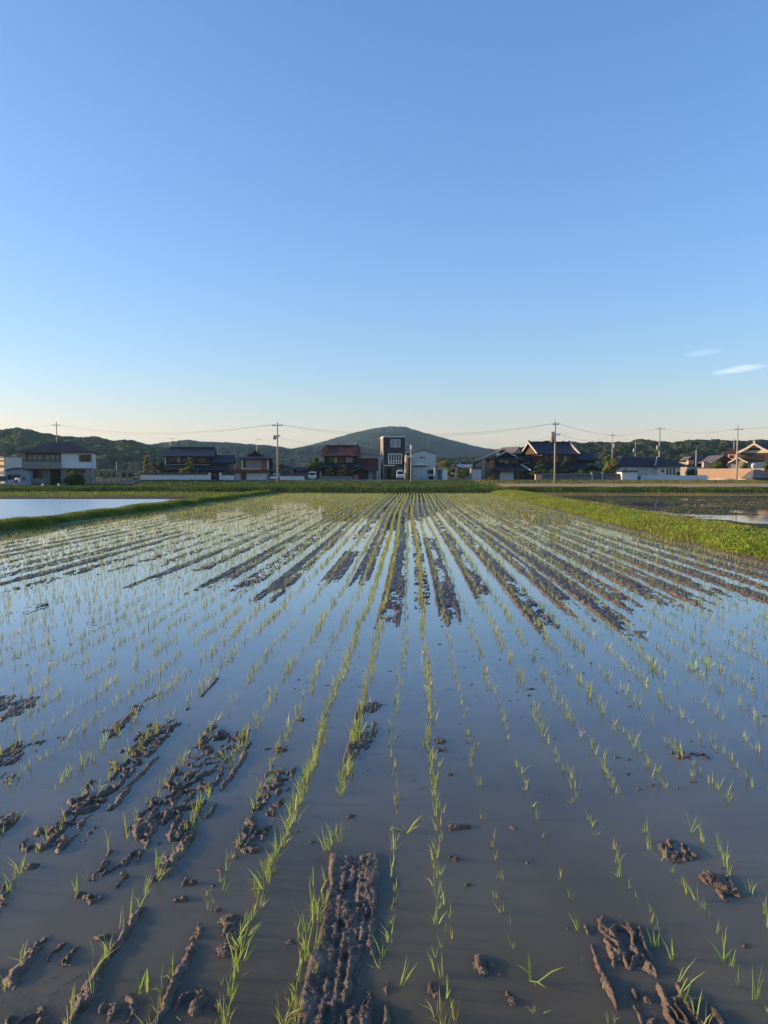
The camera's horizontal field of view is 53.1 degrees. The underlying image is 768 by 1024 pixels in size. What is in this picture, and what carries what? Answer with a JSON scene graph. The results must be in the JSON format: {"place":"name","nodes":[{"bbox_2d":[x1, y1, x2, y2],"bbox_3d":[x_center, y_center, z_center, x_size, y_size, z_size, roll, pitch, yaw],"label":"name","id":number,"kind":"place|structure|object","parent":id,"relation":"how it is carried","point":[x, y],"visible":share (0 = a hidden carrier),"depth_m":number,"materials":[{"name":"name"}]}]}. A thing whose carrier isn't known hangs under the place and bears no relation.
{"place":"outdoors","nodes":[
{"label":"outdoors","id":0,"kind":"place"},
{"bbox_2d":[0,499,181,519],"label":"paddy water","id":1,"kind":"structure","parent":0,"point":[11,508],"depth_m":48.33,"materials":[{"name":"liquid"}]},
{"bbox_2d":[96,469,118,478],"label":"tree","id":2,"kind":"object","parent":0,"point":[100,474],"visible":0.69,"depth_m":235.93,"materials":[{"name":"green plant"}]},
{"bbox_2d":[0,493,222,497],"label":"dry grass","id":3,"kind":"structure","parent":0,"point":[61,496],"depth_m":64.98,"materials":[{"name":"plant"}]},
{"bbox_2d":[0,427,240,473],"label":"hill","id":4,"kind":"structure","parent":0,"point":[127,454],"depth_m":428.89,"materials":[{"name":"plant"}]},
{"bbox_2d":[0,495,253,531],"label":"levee","id":5,"kind":"structure","parent":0,"point":[91,515],"depth_m":32.45,"materials":[{"name":"plant"}]},
{"bbox_2d":[0,490,275,532],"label":"levee grass","id":6,"kind":"structure","parent":0,"point":[30,522],"depth_m":36.09,"materials":[{"name":"plant"}]},
{"bbox_2d":[149,440,379,473],"bbox_3d":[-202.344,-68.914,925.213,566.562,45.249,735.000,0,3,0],"label":"hill","id":7,"kind":"structure","parent":0,"point":[299,457],"depth_m":754.24,"materials":[{"name":"plant"}]},
{"bbox_2d":[0,494,767,1023],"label":"paddy water","id":8,"kind":"structure","parent":0,"point":[534,902],"depth_m":5.00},
{"bbox_2d":[137,969,147,993],"bbox_3d":[-0.939,1.788,2.989,0.042,0.124,0.158,-1,3,-21],"label":"rice seedling","id":9,"kind":"object","parent":8,"relation":"on","point":[145,983],"visible":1,"depth_m":2.97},
{"bbox_2d":[311,887,334,923],"bbox_3d":[-0.257,1.784,3.452,0.162,0.146,0.077,-2,4,-40],"label":"rice seedling","id":10,"kind":"object","parent":8,"relation":"on","point":[318,910],"visible":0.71,"depth_m":3.44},
{"bbox_2d":[0,587,754,1023],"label":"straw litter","id":11,"kind":"object","parent":8,"relation":"on","point":[142,971],"visible":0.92,"depth_m":2.96,"materials":[{"name":"plant"}]},
{"bbox_2d":[0,492,767,569],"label":"rice seedlings","id":12,"kind":"object","parent":8,"relation":"on","point":[352,497],"visible":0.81,"depth_m":26.03,"materials":[{"name":"plant"}]},
{"bbox_2d":[0,563,767,1023],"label":"rice seedlings","id":13,"kind":"object","parent":8,"relation":"on","point":[360,707],"visible":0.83,"depth_m":8.55,"materials":[{"name":"plant"}]},
{"bbox_2d":[516,952,562,988],"bbox_3d":[0.600,1.814,3.055,0.194,0.065,0.142,3,4,43],"label":"rice seedling","id":14,"kind":"object","parent":8,"relation":"on","point":[529,972],"visible":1,"depth_m":3.04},
{"bbox_2d":[705,925,731,962],"bbox_3d":[1.408,1.779,3.169,0.136,0.124,0.137,0,3,0],"label":"rice seedling","id":15,"kind":"object","parent":8,"relation":"on","point":[724,956],"visible":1,"depth_m":3.17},
{"bbox_2d":[752,969,763,999],"bbox_3d":[1.423,1.800,2.928,0.055,0.165,0.049,6,-14,17],"label":"rice seedling","id":16,"kind":"object","parent":8,"relation":"on","point":[758,990],"visible":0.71,"depth_m":2.93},
{"bbox_2d":[0,493,767,1023],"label":"paddy mud","id":17,"kind":"structure","parent":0,"point":[320,993],"depth_m":5.30,"materials":[{"name":"soil"}]},
{"bbox_2d":[24,862,39,869],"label":"mud clod","id":18,"kind":"object","parent":17,"relation":"on","point":[31,865],"visible":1,"depth_m":3.90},
{"bbox_2d":[93,933,110,940],"bbox_3d":[-1.218,1.839,3.313,0.076,0.033,0.048,0,3,0],"label":"mud clod","id":19,"kind":"object","parent":17,"relation":"on","point":[99,937],"visible":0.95,"depth_m":3.31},
{"bbox_2d":[216,942,241,957],"bbox_3d":[-0.654,1.843,3.231,0.112,0.040,0.092,-2,4,-37],"label":"mud clod","id":20,"kind":"object","parent":17,"relation":"on","point":[223,950],"visible":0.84,"depth_m":3.22,"materials":[{"name":"soil"}]},
{"bbox_2d":[217,913,241,927],"bbox_3d":[-0.695,1.836,3.440,0.102,0.054,0.102,1,3,14],"label":"mud clod","id":21,"kind":"object","parent":17,"relation":"on","point":[231,919],"visible":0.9,"depth_m":3.43,"materials":[{"name":"soil"}]},
{"bbox_2d":[427,981,438,998],"bbox_3d":[0.193,1.854,2.975,0.048,0.033,0.115,0,3,0],"label":"mud clod","id":22,"kind":"object","parent":17,"relation":"on","point":[433,989],"visible":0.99,"depth_m":2.96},
{"bbox_2d":[447,824,470,829],"bbox_3d":[0.427,1.788,4.348,0.141,0.043,0.060,0,3,0],"label":"mud clod","id":23,"kind":"object","parent":17,"relation":"on","point":[457,826],"visible":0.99,"depth_m":4.34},
{"bbox_2d":[473,953,487,977],"bbox_3d":[0.393,1.849,3.124,0.067,0.052,0.154,0,3,0],"label":"mud clod","id":24,"kind":"object","parent":17,"relation":"on","point":[479,962],"visible":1,"depth_m":3.11,"materials":[{"name":"soil"}]},
{"bbox_2d":[505,990,517,1005],"bbox_3d":[0.488,1.858,2.930,0.052,0.029,0.085,0,3,0],"label":"mud clod","id":25,"kind":"object","parent":17,"relation":"on","point":[512,1000],"visible":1,"depth_m":2.91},
{"bbox_2d":[668,851,681,858],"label":"mud clod","id":26,"kind":"object","parent":17,"relation":"on","point":[676,854],"visible":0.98,"depth_m":4.02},
{"bbox_2d":[698,870,715,885],"bbox_3d":[1.605,1.815,3.793,0.125,0.050,0.095,-3,4,-42],"label":"mud clod","id":27,"kind":"object","parent":17,"relation":"on","point":[708,877],"visible":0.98,"depth_m":3.78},
{"bbox_2d":[0,474,767,529],"bbox_3d":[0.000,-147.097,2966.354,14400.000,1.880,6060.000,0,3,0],"label":"ground","id":28,"kind":"structure","parent":0,"point":[740,499],"depth_m":62.42,"materials":[{"name":"plant"}]},
{"bbox_2d":[0,456,21,482],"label":"apartment block","id":29,"kind":"structure","parent":28,"relation":"on","point":[7,462],"depth_m":150.06,"materials":[{"name":"beige paint"}]},
{"bbox_2d":[4,468,33,485],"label":"shed","id":30,"kind":"structure","parent":28,"relation":"on","point":[25,475],"depth_m":115.97,"materials":[{"name":"white"}]},
{"bbox_2d":[19,442,97,484],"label":"house","id":31,"kind":"structure","parent":28,"relation":"on","point":[52,463],"depth_m":122.27,"materials":[{"name":"beige"}]},
{"bbox_2d":[27,454,42,460],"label":"window","id":32,"kind":"structure","parent":31,"relation":"in","point":[29,456],"depth_m":121.48,"materials":[{"name":"grey glass"}]},
{"bbox_2d":[33,470,42,477],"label":"window","id":33,"kind":"structure","parent":31,"relation":"in","point":[36,473],"depth_m":121.69,"materials":[{"name":"glass"}]},
{"bbox_2d":[45,454,60,461],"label":"window","id":34,"kind":"structure","parent":31,"relation":"in","point":[48,457],"depth_m":122.29,"materials":[{"name":"grey glass"}]},
{"bbox_2d":[50,469,60,484],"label":"door","id":35,"kind":"structure","parent":31,"relation":"in","point":[55,474],"depth_m":122.49,"materials":[{"name":"wood"}]},
{"bbox_2d":[79,454,90,461],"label":"window","id":36,"kind":"structure","parent":31,"relation":"in","point":[82,458],"depth_m":122.88,"materials":[{"name":"glass"}]},
{"bbox_2d":[62,471,85,485],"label":"hedge","id":37,"kind":"object","parent":28,"relation":"on","point":[74,478],"visible":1,"depth_m":117.11,"materials":[{"name":"green plant"}]},
{"bbox_2d":[91,470,146,484],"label":"pergola","id":38,"kind":"object","parent":28,"relation":"on","point":[111,471],"visible":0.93,"depth_m":123.89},
{"bbox_2d":[0,490,242,495],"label":"bank grass","id":39,"kind":"structure","parent":28,"relation":"on","point":[129,493],"depth_m":71.91,"materials":[{"name":"plant"}]},
{"bbox_2d":[142,456,149,472],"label":"tree","id":40,"kind":"object","parent":28,"relation":"on","point":[145,463],"visible":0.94,"depth_m":146.46,"materials":[{"name":"green plant"}]},
{"bbox_2d":[157,461,167,472],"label":"shrub","id":41,"kind":"object","parent":28,"relation":"on","point":[163,469],"visible":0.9,"depth_m":146.54,"materials":[{"name":"green plant"}]},
{"bbox_2d":[140,473,208,479],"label":"garden wall","id":42,"kind":"structure","parent":28,"relation":"on","point":[173,476],"depth_m":139.85,"materials":[{"name":"white concrete"}]},
{"bbox_2d":[185,457,198,472],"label":"pine tree","id":43,"kind":"object","parent":28,"relation":"on","point":[191,466],"visible":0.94,"depth_m":144.53,"materials":[{"name":"green plant"}]},
{"bbox_2d":[162,446,234,472],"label":"house","id":44,"kind":"structure","parent":28,"relation":"on","point":[206,459],"depth_m":150.52,"materials":[{"name":"black tile"}]},
{"bbox_2d":[182,458,206,461],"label":"window","id":45,"kind":"structure","parent":44,"relation":"in","point":[183,459],"depth_m":150.38,"materials":[{"name":"grey glass"}]},
{"bbox_2d":[208,472,221,479],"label":"gate","id":46,"kind":"structure","parent":28,"relation":"on","point":[215,475],"depth_m":139.78,"materials":[{"name":"silver metal"}]},
{"bbox_2d":[221,473,233,479],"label":"garden wall","id":47,"kind":"structure","parent":28,"relation":"on","point":[227,476],"depth_m":139.86,"materials":[{"name":"white concrete"}]},
{"bbox_2d":[228,450,273,479],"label":"house","id":48,"kind":"structure","parent":28,"relation":"on","point":[254,465],"depth_m":142.96,"materials":[{"name":"beige paint"}]},
{"bbox_2d":[247,459,259,467],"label":"window","id":49,"kind":"structure","parent":48,"relation":"in","point":[251,463],"depth_m":143.07,"materials":[{"name":"glass"}]},
{"bbox_2d":[247,473,266,479],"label":"shutter door","id":50,"kind":"structure","parent":48,"relation":"in","point":[250,476],"depth_m":143.00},
{"bbox_2d":[272,420,282,482],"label":"utility pole","id":51,"kind":"object","parent":28,"relation":"on","point":[277,435],"visible":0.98,"depth_m":112.53,"materials":[{"name":"concrete"}]},
{"bbox_2d":[278,465,296,473],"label":"outbuilding","id":52,"kind":"structure","parent":28,"relation":"on","point":[287,469],"depth_m":151.77,"materials":[{"name":"grey tile"}]},
{"bbox_2d":[279,474,304,479],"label":"garden wall","id":53,"kind":"structure","parent":28,"relation":"on","point":[291,476],"depth_m":140.85,"materials":[{"name":"white concrete"}]},
{"bbox_2d":[293,467,308,478],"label":"outbuilding","id":54,"kind":"structure","parent":28,"relation":"on","point":[301,470],"depth_m":153.82,"materials":[{"name":"beige"}]},
{"bbox_2d":[306,457,323,471],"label":"tree","id":55,"kind":"object","parent":28,"relation":"on","point":[313,464],"visible":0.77,"depth_m":151.27,"materials":[{"name":"green plant"}]},
{"bbox_2d":[319,476,352,479],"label":"garden wall","id":56,"kind":"structure","parent":28,"relation":"on","point":[335,477],"depth_m":142.86,"materials":[{"name":"concrete"}]},
{"bbox_2d":[320,444,378,479],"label":"house","id":57,"kind":"structure","parent":28,"relation":"on","point":[339,457],"depth_m":152.26,"materials":[{"name":"red tile"}]},
{"bbox_2d":[325,469,351,475],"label":"window","id":58,"kind":"structure","parent":57,"relation":"in","point":[336,471],"depth_m":151.96,"materials":[{"name":"glass"}]},
{"bbox_2d":[351,466,371,479],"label":"gatehouse","id":59,"kind":"object","parent":28,"relation":"on","point":[361,476],"visible":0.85,"depth_m":144.03,"materials":[{"name":"grey tile"}]},
{"bbox_2d":[356,472,366,479],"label":"door","id":60,"kind":"structure","parent":59,"relation":"in","point":[361,475],"depth_m":144.19,"materials":[{"name":"silver metal"}]},
{"bbox_2d":[368,457,380,479],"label":"fence panels","id":61,"kind":"object","parent":28,"relation":"on","point":[376,474],"visible":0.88,"depth_m":144.87,"materials":[{"name":"grey"}]},
{"bbox_2d":[0,479,767,486],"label":"bank grass","id":62,"kind":"structure","parent":28,"relation":"on","point":[302,482],"depth_m":113.67,"materials":[{"name":"plant"}]},
{"bbox_2d":[380,436,404,479],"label":"house","id":63,"kind":"structure","parent":28,"relation":"on","point":[392,448],"depth_m":151.64,"materials":[{"name":"grey"}]},
{"bbox_2d":[386,468,391,479],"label":"door","id":64,"kind":"structure","parent":63,"relation":"in","point":[388,470],"depth_m":151.93,"materials":[{"name":"silver metal"}]},
{"bbox_2d":[390,439,399,446],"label":"window","id":65,"kind":"structure","parent":63,"relation":"in","point":[393,442],"depth_m":151.48,"materials":[{"name":"glass"}]},
{"bbox_2d":[405,455,410,479],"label":"column","id":66,"kind":"structure","parent":28,"relation":"on","point":[407,467],"depth_m":150.54,"materials":[{"name":"grey"}]},
{"bbox_2d":[408,445,414,481],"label":"utility pole","id":67,"kind":"object","parent":28,"relation":"on","point":[411,457],"visible":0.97,"depth_m":117.73,"materials":[{"name":"concrete"}]},
{"bbox_2d":[119,480,714,482],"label":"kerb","id":68,"kind":"structure","parent":28,"relation":"on","point":[130,481],"depth_m":127.60,"materials":[{"name":"concrete"}]},
{"bbox_2d":[405,449,436,479],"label":"warehouse","id":69,"kind":"structure","parent":28,"relation":"on","point":[423,464],"depth_m":151.72,"materials":[{"name":"grey metal"}]},
{"bbox_2d":[412,467,426,479],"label":"shutter door","id":70,"kind":"structure","parent":69,"relation":"in","point":[420,473],"depth_m":151.74,"materials":[{"name":"grey metal"}]},
{"bbox_2d":[434,468,441,479],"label":"storage shed","id":71,"kind":"structure","parent":28,"relation":"on","point":[437,473],"depth_m":146.81,"materials":[{"name":"blue"}]},
{"bbox_2d":[438,460,450,471],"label":"tree","id":72,"kind":"object","parent":28,"relation":"on","point":[445,464],"visible":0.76,"depth_m":209.06,"materials":[{"name":"green plant"}]},
{"bbox_2d":[447,467,454,477],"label":"tree","id":73,"kind":"object","parent":28,"relation":"on","point":[450,470],"visible":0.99,"depth_m":164.52,"materials":[{"name":"green plant"}]},
{"bbox_2d":[450,464,472,477],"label":"house","id":74,"kind":"structure","parent":28,"relation":"on","point":[458,467],"depth_m":205.70,"materials":[{"name":"beige"}]},
{"bbox_2d":[456,468,469,477],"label":"tree","id":75,"kind":"object","parent":28,"relation":"on","point":[463,473],"visible":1,"depth_m":189.15,"materials":[{"name":"green plant"}]},
{"bbox_2d":[469,467,482,479],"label":"storage shed","id":76,"kind":"structure","parent":28,"relation":"on","point":[476,473],"depth_m":146.79,"materials":[{"name":"beige"}]},
{"bbox_2d":[472,470,480,479],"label":"shutter door","id":77,"kind":"structure","parent":76,"relation":"in","point":[476,474],"depth_m":146.79,"materials":[{"name":"grey metal"}]},
{"bbox_2d":[471,449,530,479],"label":"house","id":78,"kind":"structure","parent":28,"relation":"on","point":[504,464],"depth_m":149.92,"materials":[{"name":"grey tile"}]},
{"bbox_2d":[500,471,513,479],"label":"shutter door","id":79,"kind":"structure","parent":78,"relation":"in","point":[508,475],"depth_m":149.90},
{"bbox_2d":[496,447,529,478],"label":"house","id":80,"kind":"structure","parent":28,"relation":"on","point":[516,451],"depth_m":160.27,"materials":[{"name":"grey tile"}]},
{"bbox_2d":[530,460,547,477],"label":"pine tree","id":81,"kind":"object","parent":28,"relation":"on","point":[541,469],"visible":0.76,"depth_m":145.40,"materials":[{"name":"green plant"}]},
{"bbox_2d":[550,418,559,483],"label":"utility pole","id":82,"kind":"object","parent":28,"relation":"on","point":[553,436],"visible":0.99,"depth_m":101.60,"materials":[{"name":"concrete"}]},
{"bbox_2d":[520,440,601,479],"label":"house","id":83,"kind":"structure","parent":28,"relation":"on","point":[572,455],"depth_m":152.77,"materials":[{"name":"black tile"}]},
{"bbox_2d":[557,462,571,473],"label":"pine tree","id":84,"kind":"object","parent":28,"relation":"on","point":[563,470],"visible":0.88,"depth_m":145.63,"materials":[{"name":"green plant"}]},
{"bbox_2d":[541,474,590,479],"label":"garden wall","id":85,"kind":"structure","parent":28,"relation":"on","point":[568,476],"depth_m":141.85,"materials":[{"name":"concrete"}]},
{"bbox_2d":[591,472,602,479],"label":"gate","id":86,"kind":"structure","parent":28,"relation":"on","point":[596,476],"depth_m":141.83,"materials":[{"name":"metal"}]},
{"bbox_2d":[602,459,617,473],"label":"tree","id":87,"kind":"object","parent":28,"relation":"on","point":[609,467],"visible":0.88,"depth_m":145.14,"materials":[{"name":"green plant"}]},
{"bbox_2d":[603,474,619,479],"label":"garden wall","id":88,"kind":"structure","parent":28,"relation":"on","point":[611,476],"depth_m":141.86,"materials":[{"name":"concrete"}]},
{"bbox_2d":[473,479,767,486],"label":"dry grass","id":89,"kind":"structure","parent":28,"relation":"on","point":[495,482],"depth_m":116.08,"materials":[{"name":"plant"}]},
{"bbox_2d":[614,470,637,479],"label":"garage","id":90,"kind":"structure","parent":28,"relation":"on","point":[628,474],"depth_m":140.82,"materials":[{"name":"white metal"}]},
{"bbox_2d":[623,473,636,479],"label":"shutter door","id":91,"kind":"structure","parent":90,"relation":"in","point":[626,476],"depth_m":140.82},
{"bbox_2d":[491,488,767,562],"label":"levee weeds","id":92,"kind":"object","parent":28,"relation":"on","point":[759,533],"visible":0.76,"depth_m":25.39,"materials":[{"name":"plant"}]},
{"bbox_2d":[615,456,689,475],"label":"house","id":93,"kind":"structure","parent":28,"relation":"on","point":[657,465],"depth_m":153.30,"materials":[{"name":"beige"}]},
{"bbox_2d":[640,475,698,479],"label":"garden wall","id":94,"kind":"structure","parent":28,"relation":"on","point":[670,477],"depth_m":143.86,"materials":[{"name":"concrete"}]},
{"bbox_2d":[679,456,704,474],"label":"house","id":95,"kind":"structure","parent":28,"relation":"on","point":[688,460],"depth_m":200.11,"materials":[{"name":"beige"}]},
{"bbox_2d":[698,455,731,469],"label":"house","id":96,"kind":"structure","parent":28,"relation":"on","point":[724,459],"depth_m":185.48,"materials":[{"name":"grey tile"}]},
{"bbox_2d":[712,460,723,468],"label":"tree","id":97,"kind":"object","parent":28,"relation":"on","point":[717,464],"visible":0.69,"depth_m":161.21,"materials":[{"name":"green plant"}]},
{"bbox_2d":[698,469,763,479],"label":"garden wall","id":98,"kind":"structure","parent":28,"relation":"on","point":[720,474],"depth_m":144.43,"materials":[{"name":"beige paint"}]},
{"bbox_2d":[725,449,740,459],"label":"house","id":99,"kind":"structure","parent":28,"relation":"on","point":[731,454],"depth_m":199.82,"materials":[{"name":"paint"}]},
{"bbox_2d":[733,426,742,479],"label":"utility pole","id":100,"kind":"object","parent":28,"relation":"on","point":[737,452],"visible":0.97,"depth_m":136.60,"materials":[{"name":"concrete"}]},
{"bbox_2d":[728,441,767,468],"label":"house","id":101,"kind":"structure","parent":28,"relation":"on","point":[756,454],"depth_m":172.01,"materials":[{"name":"beige paint"}]},
{"bbox_2d":[745,455,763,460],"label":"window","id":102,"kind":"structure","parent":101,"relation":"in","point":[747,457],"depth_m":172.62,"materials":[{"name":"black glass"}]},
{"bbox_2d":[741,469,767,479],"bbox_3d":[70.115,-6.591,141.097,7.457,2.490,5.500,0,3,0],"label":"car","id":103,"kind":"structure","parent":28,"relation":"on","point":[756,474],"depth_m":139.71,"materials":[{"name":"white metal"}]},
{"bbox_2d":[0,0,767,448],"label":"sky","id":104,"kind":"structure","parent":0,"point":[447,218],"materials":[{"name":"blue"}]},
{"bbox_2d":[8,488,761,491],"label":"levee","id":105,"kind":"structure","parent":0,"point":[465,490],"depth_m":78.43,"materials":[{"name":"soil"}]},
{"bbox_2d":[0,485,767,491],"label":"bank grass","id":106,"kind":"structure","parent":105,"relation":"on","point":[323,488],"depth_m":78.88,"materials":[{"name":"plant"}]},
{"bbox_2d":[292,426,499,457],"bbox_3d":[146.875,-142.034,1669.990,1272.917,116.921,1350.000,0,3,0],"label":"hill","id":107,"kind":"structure","parent":0,"point":[420,440],"depth_m":1380.96,"materials":[{"name":"plant"}]},
{"bbox_2d":[436,456,480,468],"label":"hill","id":108,"kind":"structure","parent":0,"point":[453,460],"depth_m":526.65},
{"bbox_2d":[448,439,767,473],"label":"hill","id":109,"kind":"structure","parent":0,"point":[672,451],"depth_m":367.01,"materials":[{"name":"plant"}]},
{"bbox_2d":[497,483,767,486],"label":"path","id":110,"kind":"structure","parent":0,"point":[659,484],"depth_m":87.89,"materials":[{"name":"concrete"}]},
{"bbox_2d":[534,492,767,495],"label":"dry grass","id":111,"kind":"structure","parent":0,"point":[663,494],"depth_m":70.24,"materials":[{"name":"plant"}]},
{"bbox_2d":[561,497,767,523],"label":"paddy water","id":112,"kind":"structure","parent":0,"point":[762,518],"depth_m":41.38,"materials":[{"name":"liquid"}]},
{"bbox_2d":[573,496,767,526],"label":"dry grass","id":113,"kind":"structure","parent":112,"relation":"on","point":[701,506],"depth_m":46.47,"materials":[{"name":"plant"}]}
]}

